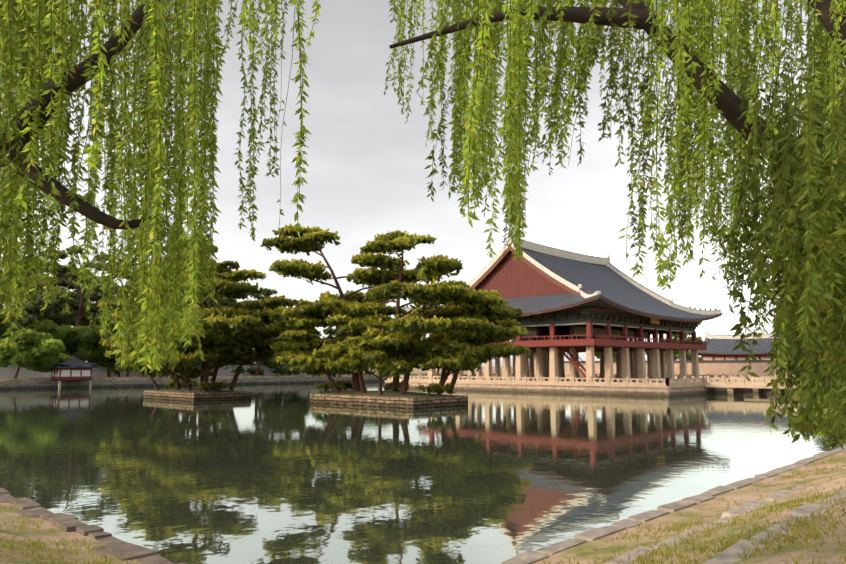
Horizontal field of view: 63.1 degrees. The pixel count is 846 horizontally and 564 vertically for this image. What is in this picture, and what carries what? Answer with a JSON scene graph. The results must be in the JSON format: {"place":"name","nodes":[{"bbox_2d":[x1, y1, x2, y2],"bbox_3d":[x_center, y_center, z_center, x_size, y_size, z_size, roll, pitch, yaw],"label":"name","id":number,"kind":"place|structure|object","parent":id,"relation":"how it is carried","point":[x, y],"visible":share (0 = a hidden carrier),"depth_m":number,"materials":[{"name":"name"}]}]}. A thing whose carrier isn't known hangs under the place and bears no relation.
{"place":"outdoors","nodes":[
{"label":"outdoors","id":0,"kind":"place"},
{"bbox_2d":[0,0,844,366],"label":"sky","id":1,"kind":"structure","parent":0,"point":[365,176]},
{"bbox_2d":[0,382,845,563],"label":"pond water","id":2,"kind":"structure","parent":0,"point":[290,473],"depth_m":23.93,"materials":[{"name":"green liquid"}]},
{"bbox_2d":[101,223,531,408],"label":"pine trees","id":3,"kind":"object","parent":2,"relation":"in","point":[472,329],"visible":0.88,"depth_m":62.25,"materials":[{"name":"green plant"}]},
{"bbox_2d":[384,234,797,396],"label":"pavilion","id":4,"kind":"structure","parent":2,"relation":"in","point":[572,304],"depth_m":101.64,"materials":[{"name":"wood"}]},
{"bbox_2d":[0,367,845,563],"bbox_3d":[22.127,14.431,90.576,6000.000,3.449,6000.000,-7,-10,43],"label":"ground","id":5,"kind":"structure","parent":0,"point":[830,553],"depth_m":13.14,"materials":[{"name":"green plant"}]},
{"bbox_2d":[0,0,320,374],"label":"willow tree","id":6,"kind":"object","parent":5,"relation":"on","point":[29,38],"visible":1,"depth_m":5.06,"materials":[{"name":"green plant"}]},
{"bbox_2d":[0,245,796,389],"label":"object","id":7,"kind":"structure","parent":5,"relation":"on","point":[56,346],"depth_m":124.13,"materials":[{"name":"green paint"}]},
{"bbox_2d":[384,0,845,449],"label":"willow tree","id":8,"kind":"object","parent":5,"relation":"on","point":[801,225],"visible":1,"depth_m":5.19,"materials":[{"name":"green plant"}]}
]}

